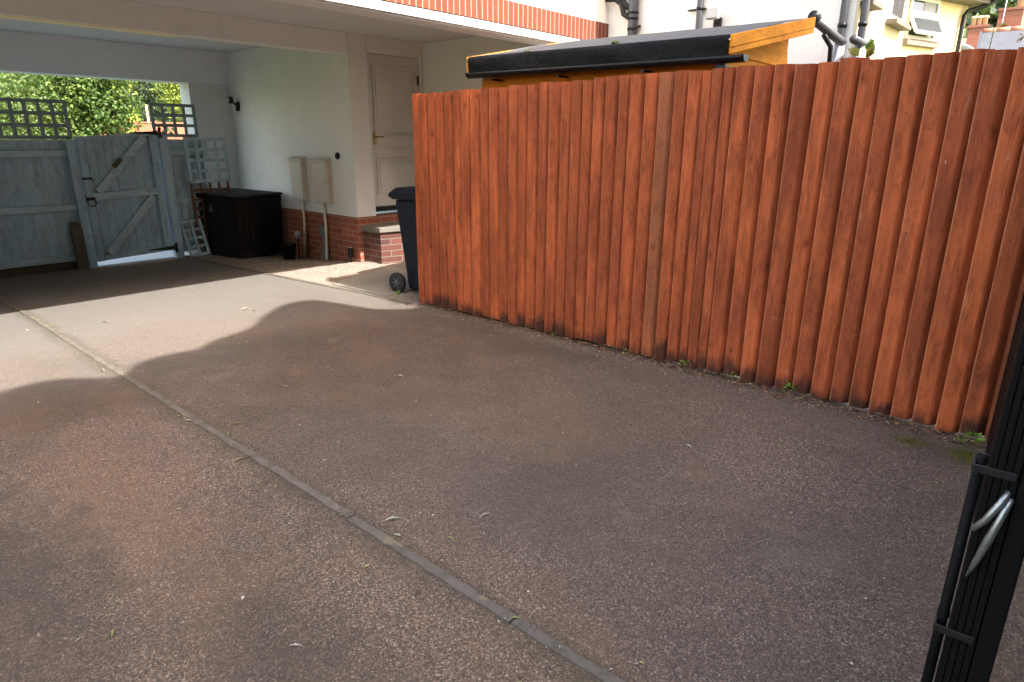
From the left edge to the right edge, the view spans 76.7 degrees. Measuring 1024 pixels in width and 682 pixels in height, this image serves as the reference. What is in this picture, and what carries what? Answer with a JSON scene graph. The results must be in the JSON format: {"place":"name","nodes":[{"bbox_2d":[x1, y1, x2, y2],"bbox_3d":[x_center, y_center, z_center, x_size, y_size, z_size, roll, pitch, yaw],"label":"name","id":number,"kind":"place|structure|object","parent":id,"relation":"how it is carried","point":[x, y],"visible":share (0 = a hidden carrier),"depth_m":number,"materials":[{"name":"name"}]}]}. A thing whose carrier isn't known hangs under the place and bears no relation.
{"place":"outdoors","nodes":[
{"label":"outdoors","id":0,"kind":"place"},
{"bbox_2d":[4,111,173,139],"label":"hill","id":1,"kind":"structure","parent":0,"point":[62,131],"depth_m":30.37,"materials":[{"name":"green plant"}]},
{"bbox_2d":[0,83,182,139],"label":"woodland","id":2,"kind":"object","parent":1,"relation":"on","point":[84,127],"visible":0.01,"depth_m":28.19,"materials":[{"name":"green plant"}]},
{"bbox_2d":[97,250,188,265],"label":"garden path","id":3,"kind":"structure","parent":0,"point":[158,255],"depth_m":8.51,"materials":[{"name":"grey concrete"}]},
{"bbox_2d":[184,250,441,307],"bbox_3d":[-2.131,-1.011,8.480,5.900,0.112,2.620,15,22,39],"label":"gravel bed","id":4,"kind":"object","parent":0,"point":[402,265],"visible":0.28,"depth_m":7.98,"materials":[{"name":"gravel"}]},
{"bbox_2d":[189,181,229,252],"bbox_3d":[-4.030,-1.685,8.757,0.021,0.976,0.526,14,22,40],"label":"trellis panel","id":5,"kind":"object","parent":4,"relation":"on","point":[210,189],"visible":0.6,"depth_m":8.62,"materials":[{"name":"wood"}]},
{"bbox_2d":[183,137,230,182],"bbox_3d":[-4.016,-2.386,8.537,0.019,0.572,0.542,11,20,40],"label":"trellis panel","id":6,"kind":"object","parent":5,"relation":"on","point":[208,160],"visible":1,"depth_m":8.53,"materials":[{"name":"grey wood"}]},
{"bbox_2d":[196,188,282,258],"bbox_3d":[-3.803,-1.647,9.026,0.850,0.870,0.907,7,18,20],"label":"storage box","id":7,"kind":"object","parent":4,"relation":"on","point":[243,223],"visible":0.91,"depth_m":8.70,"materials":[{"name":"brown plastic"}]},
{"bbox_2d":[198,206,237,250],"bbox_3d":[-3.967,-1.510,8.665,0.650,0.580,0.028,7,18,20],"label":"door","id":8,"kind":"structure","parent":7,"relation":"in","point":[229,236],"depth_m":8.62,"materials":[{"name":"brown plastic"}]},
{"bbox_2d":[280,242,296,259],"bbox_3d":[-3.050,-1.222,8.859,0.214,0.225,0.216,15,22,39],"label":"plant pot","id":9,"kind":"object","parent":4,"relation":"on","point":[289,250],"visible":0.96,"depth_m":8.80,"materials":[{"name":"black plastic"}]},
{"bbox_2d":[294,231,300,258],"bbox_3d":[-2.942,-1.321,8.924,0.100,0.396,0.100,15,22,39],"label":"solar light","id":10,"kind":"object","parent":4,"relation":"on","point":[297,234],"visible":0.95,"depth_m":8.86,"materials":[{"name":"black plastic"}]},
{"bbox_2d":[347,247,353,261],"bbox_3d":[-2.083,-1.088,8.370,0.070,0.249,0.072,15,22,39],"label":"spotlight","id":11,"kind":"object","parent":4,"relation":"on","point":[350,253],"visible":0.88,"depth_m":8.33,"materials":[{"name":"black plastic"}]},
{"bbox_2d":[331,266,415,296],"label":"concrete slab path","id":12,"kind":"structure","parent":4,"relation":"on","point":[376,282],"depth_m":7.06,"materials":[{"name":"beige concrete"}]},
{"bbox_2d":[388,186,418,291],"bbox_3d":[-0.762,-1.039,6.568,0.834,1.077,0.641,11,20,32],"label":"wheelie bin","id":13,"kind":"object","parent":12,"relation":"on","point":[405,197],"visible":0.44,"depth_m":6.45,"materials":[{"name":"black plastic"}]},
{"bbox_2d":[0,257,1023,681],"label":"driveway","id":14,"kind":"structure","parent":0,"point":[622,523],"depth_m":2.79,"materials":[{"name":"asphalt"}]},
{"bbox_2d":[0,140,78,277],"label":"fence panel","id":15,"kind":"object","parent":14,"relation":"on","point":[38,209],"visible":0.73,"depth_m":7.31,"materials":[{"name":"wood"}]},
{"bbox_2d":[0,97,71,138],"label":"trellis panel","id":16,"kind":"object","parent":15,"relation":"on","point":[11,112],"visible":1,"depth_m":7.14,"materials":[{"name":"grey wood"}]},
{"bbox_2d":[69,221,88,269],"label":"concrete spur","id":17,"kind":"structure","parent":14,"relation":"on","point":[79,246],"depth_m":7.62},
{"bbox_2d":[63,140,97,267],"bbox_3d":[-5.065,-1.497,7.638,0.100,1.675,0.092,15,22,39],"label":"gate post","id":18,"kind":"object","parent":14,"relation":"on","point":[77,184],"visible":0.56,"depth_m":7.55,"materials":[{"name":"grey wood"}]},
{"bbox_2d":[156,135,184,257],"bbox_3d":[-4.392,-1.749,8.357,0.100,1.735,0.105,15,22,39],"label":"gate post","id":19,"kind":"object","parent":14,"relation":"on","point":[169,187],"visible":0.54,"depth_m":8.28,"materials":[{"name":"grey wood"}]},
{"bbox_2d":[73,128,178,261],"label":"garden gate","id":20,"kind":"structure","parent":19,"relation":"attached to","point":[122,180],"depth_m":7.94,"materials":[{"name":"grey wood"}]},
{"bbox_2d":[148,103,197,136],"bbox_3d":[-4.284,-2.796,8.209,0.019,0.403,0.553,15,22,39],"label":"trellis panel","id":21,"kind":"object","parent":19,"relation":"attached to","point":[173,115],"visible":1,"depth_m":8.21,"materials":[{"name":"grey wood"}]},
{"bbox_2d":[168,139,207,250],"bbox_3d":[-4.231,-1.919,8.554,0.055,1.425,0.455,15,22,39],"label":"fence panel","id":22,"kind":"object","parent":19,"relation":"attached to","point":[181,177],"visible":0.62,"depth_m":8.48,"materials":[{"name":"grey wood"}]},
{"bbox_2d":[185,255,411,304],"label":"gravel kerb","id":23,"kind":"structure","parent":14,"relation":"on","point":[361,292],"depth_m":7.09,"materials":[{"name":"concrete"}]},
{"bbox_2d":[180,218,209,256],"bbox_3d":[-4.200,-1.367,8.584,0.020,0.476,0.271,3,19,43],"label":"trellis panel","id":24,"kind":"object","parent":23,"relation":"on","point":[195,238],"visible":1,"depth_m":8.58,"materials":[{"name":"grey wood"}]},
{"bbox_2d":[0,295,625,681],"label":"kerb","id":25,"kind":"structure","parent":14,"relation":"on","point":[523,626],"depth_m":2.54,"materials":[{"name":"grey concrete"}]},
{"bbox_2d":[4,288,939,656],"bbox_3d":[-1.285,0.288,4.093,6.982,0.008,4.032,15,22,39],"label":"grit","id":26,"kind":"object","parent":14,"relation":"on","point":[410,302],"visible":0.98,"depth_m":4.42,"materials":[{"name":"gravel"}]},
{"bbox_2d":[3,266,968,681],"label":"ground debris","id":27,"kind":"object","parent":14,"relation":"on","point":[369,510],"visible":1,"depth_m":2.67,"materials":[{"name":"beige plant"}]},
{"bbox_2d":[418,303,980,445],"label":"leaf litter","id":28,"kind":"object","parent":14,"relation":"on","point":[895,421],"visible":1,"depth_m":4.12,"materials":[{"name":"brown plant"}]},
{"bbox_2d":[782,380,799,390],"bbox_3d":[1.718,0.284,3.983,0.056,0.080,0.096,-12,21,-35],"label":"weed","id":29,"kind":"object","parent":14,"relation":"on","point":[787,384],"visible":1,"depth_m":4.00,"materials":[{"name":"green plant"}]},
{"bbox_2d":[878,433,985,466],"bbox_3d":[2.202,0.548,3.314,0.570,0.009,0.367,15,22,39],"label":"moss patch","id":30,"kind":"object","parent":14,"relation":"on","point":[965,454],"visible":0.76,"depth_m":3.30,"materials":[{"name":"green plant"}]},
{"bbox_2d":[958,429,985,442],"bbox_3d":[2.366,0.493,3.327,0.120,0.077,0.073,7,18,20],"label":"weed","id":31,"kind":"object","parent":14,"relation":"on","point":[977,435],"visible":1,"depth_m":3.33,"materials":[{"name":"green plant"}]},
{"bbox_2d":[921,292,1023,681],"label":"driveway gate","id":32,"kind":"structure","parent":14,"relation":"on","point":[993,504],"depth_m":1.21,"materials":[{"name":"black metal"}]},
{"bbox_2d":[472,313,983,436],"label":"shed yard","id":33,"kind":"structure","parent":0,"point":[705,369],"depth_m":4.68,"materials":[{"name":"green plant"}]},
{"bbox_2d":[465,17,815,87],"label":"garden shed","id":34,"kind":"structure","parent":33,"relation":"on","point":[759,44],"depth_m":4.83,"materials":[{"name":"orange wood"}]},
{"bbox_2d":[412,47,1023,442],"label":"closeboard fence","id":35,"kind":"object","parent":33,"relation":"on","point":[850,231],"visible":0.98,"depth_m":3.91,"materials":[{"name":"orange wood"}]},
{"bbox_2d":[848,39,875,57],"bbox_3d":[1.905,-0.655,3.788,0.198,2.024,0.175,15,22,39],"label":"climbing plant","id":36,"kind":"object","parent":33,"relation":"on","point":[869,47],"visible":0.17,"depth_m":3.50,"materials":[{"name":"green plant"}]},
{"bbox_2d":[976,26,1023,49],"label":"roof","id":37,"kind":"structure","parent":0,"point":[1005,38],"depth_m":25.19,"materials":[{"name":"stone"}]},
{"bbox_2d":[966,15,989,48],"bbox_3d":[20.837,-12.707,29.340,0.800,3.664,0.700,11,20,31],"label":"chimney","id":38,"kind":"object","parent":37,"relation":"on","point":[974,29],"visible":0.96,"depth_m":28.82,"materials":[{"name":"brick"}]},
{"bbox_2d":[996,0,1023,29],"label":"chimney","id":39,"kind":"object","parent":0,"point":[1013,16],"visible":0.17,"depth_m":29.46,"materials":[{"name":"brick"}]},
{"label":"ground","id":40,"kind":"structure","parent":0,"visible":0},
{"bbox_2d":[0,0,911,263],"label":"house","id":41,"kind":"structure","parent":40,"relation":"on","point":[339,82],"depth_m":7.97,"materials":[{"name":"white painted render"},{"name":"red brick"}]},
{"bbox_2d":[226,97,239,110],"bbox_3d":[-4.074,-3.464,9.467,0.110,0.195,0.168,15,22,39],"label":"floodlight","id":42,"kind":"object","parent":41,"relation":"attached to","point":[229,100],"visible":1,"depth_m":9.45,"materials":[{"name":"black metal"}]},
{"bbox_2d":[286,156,308,257],"bbox_3d":[-2.914,-1.801,8.944,0.335,1.446,0.105,15,22,39],"label":"meter box","id":43,"kind":"object","parent":41,"relation":"attached to","point":[298,177],"visible":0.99,"depth_m":8.78,"materials":[{"name":"beige plastic"}]},
{"bbox_2d":[289,161,303,199],"bbox_3d":[-2.931,-2.179,8.804,0.291,0.503,0.010,15,22,39],"label":"cabinet door","id":44,"kind":"structure","parent":43,"relation":"in","point":[295,167],"depth_m":8.79,"materials":[{"name":"beige plastic"}]},
{"bbox_2d":[310,157,333,259],"bbox_3d":[-2.483,-1.706,8.575,0.345,1.405,0.105,15,22,39],"label":"meter box","id":45,"kind":"object","parent":41,"relation":"attached to","point":[322,179],"visible":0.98,"depth_m":8.42,"materials":[{"name":"beige plastic"}]},
{"bbox_2d":[312,162,328,202],"bbox_3d":[-2.500,-2.064,8.441,0.301,0.503,0.010,15,22,39],"label":"cabinet door","id":46,"kind":"structure","parent":45,"relation":"in","point":[319,169],"depth_m":8.43,"materials":[{"name":"beige plastic"}]},
{"bbox_2d":[319,225,329,259],"bbox_3d":[-2.552,-1.334,8.797,0.148,0.460,0.060,15,22,39],"label":"cable cover","id":47,"kind":"object","parent":41,"relation":"attached to","point":[322,230],"visible":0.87,"depth_m":8.78,"materials":[{"name":"grey plastic"}]},
{"bbox_2d":[367,53,419,211],"bbox_3d":[-1.540,-2.692,8.468,0.209,1.900,0.849,15,22,39],"label":"door","id":48,"kind":"structure","parent":41,"relation":"in","point":[393,81],"depth_m":8.38,"materials":[{"name":"white paint"}]},
{"bbox_2d":[706,7,721,26],"bbox_3d":[2.125,-3.354,6.787,0.126,0.224,0.194,15,22,39],"label":"floodlight","id":49,"kind":"object","parent":41,"relation":"attached to","point":[713,14],"visible":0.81,"depth_m":6.71,"materials":[{"name":"white plastic"}]},
{"bbox_2d":[861,0,883,10],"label":"window","id":50,"kind":"structure","parent":41,"relation":"in","point":[875,5],"depth_m":6.08,"materials":[{"name":"white paint"}]},
{"bbox_2d":[885,0,911,31],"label":"window","id":51,"kind":"structure","parent":41,"relation":"in","point":[896,7],"depth_m":6.79,"materials":[{"name":"white paint"}]},
{"bbox_2d":[900,0,995,56],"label":"neighbour house","id":52,"kind":"structure","parent":40,"relation":"on","point":[938,26],"depth_m":10.94,"materials":[{"name":"cream painted render"},{"name":"white painted window frames"},{"name":"glass"}]},
{"bbox_2d":[902,0,944,48],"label":"window","id":53,"kind":"structure","parent":52,"relation":"in","point":[923,15],"depth_m":10.74,"materials":[{"name":"white paint"}]},
{"bbox_2d":[960,43,973,51],"bbox_3d":[7.994,-3.621,12.126,0.607,3.600,0.607,-2,17,-8],"label":"satellite dish","id":54,"kind":"object","parent":40,"relation":"on","point":[964,46],"visible":0.05,"depth_m":11.59,"materials":[{"name":"white metal"}]},
{"label":"lawn","id":55,"kind":"structure","parent":0,"visible":0},
{"bbox_2d":[0,72,72,134],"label":"tree","id":56,"kind":"object","parent":55,"relation":"on","point":[5,117],"visible":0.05,"depth_m":19.61,"materials":[{"name":"green plant"}]},
{"bbox_2d":[0,72,118,139],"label":"tree","id":57,"kind":"object","parent":55,"relation":"on","point":[10,84],"visible":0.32,"depth_m":12.97,"materials":[{"name":"green plant"}]},
{"bbox_2d":[1,73,129,134],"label":"tree","id":58,"kind":"object","parent":55,"relation":"on","point":[48,107],"visible":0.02,"depth_m":20.49,"materials":[{"name":"green plant"}]},
{"bbox_2d":[36,75,149,135],"bbox_3d":[-8.744,-4.609,13.787,1.889,3.983,2.055,15,22,39],"label":"tree","id":59,"kind":"object","parent":55,"relation":"on","point":[114,107],"visible":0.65,"depth_m":13.51,"materials":[{"name":"green plant"}]},
{"bbox_2d":[100,120,184,138],"bbox_3d":[-8.820,-4.963,17.621,4.135,1.930,0.070,-12,21,-35],"label":"lattice fence","id":60,"kind":"object","parent":55,"relation":"on","point":[148,127],"visible":0.14,"depth_m":16.96,"materials":[{"name":"wood"}]},
{"bbox_2d":[145,105,149,121],"bbox_3d":[-9.863,-5.240,17.787,0.055,2.350,0.055,-8,19,-25],"label":"pole","id":61,"kind":"object","parent":55,"relation":"on","point":[147,113],"visible":0.27,"depth_m":17.49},
{"bbox_2d":[122,80,182,133],"bbox_3d":[-13.428,-8.622,24.142,2.710,5.441,2.556,-1,17,-6],"label":"tree","id":62,"kind":"object","parent":55,"relation":"on","point":[149,96],"visible":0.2,"depth_m":23.82,"materials":[{"name":"green plant"}]},
{"bbox_2d":[148,82,182,121],"bbox_3d":[-9.185,-6.512,18.950,2.517,4.535,2.518,15,22,39],"label":"tree","id":63,"kind":"object","parent":55,"relation":"on","point":[175,90],"visible":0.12,"depth_m":18.24,"materials":[{"name":"green plant"}]},
{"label":"hill","id":64,"kind":"structure","parent":0,"visible":0},
{"bbox_2d":[963,0,1017,37],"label":"woodland","id":65,"kind":"object","parent":64,"relation":"on","point":[991,11],"visible":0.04,"depth_m":50.97,"materials":[{"name":"green plant"}]}
]}

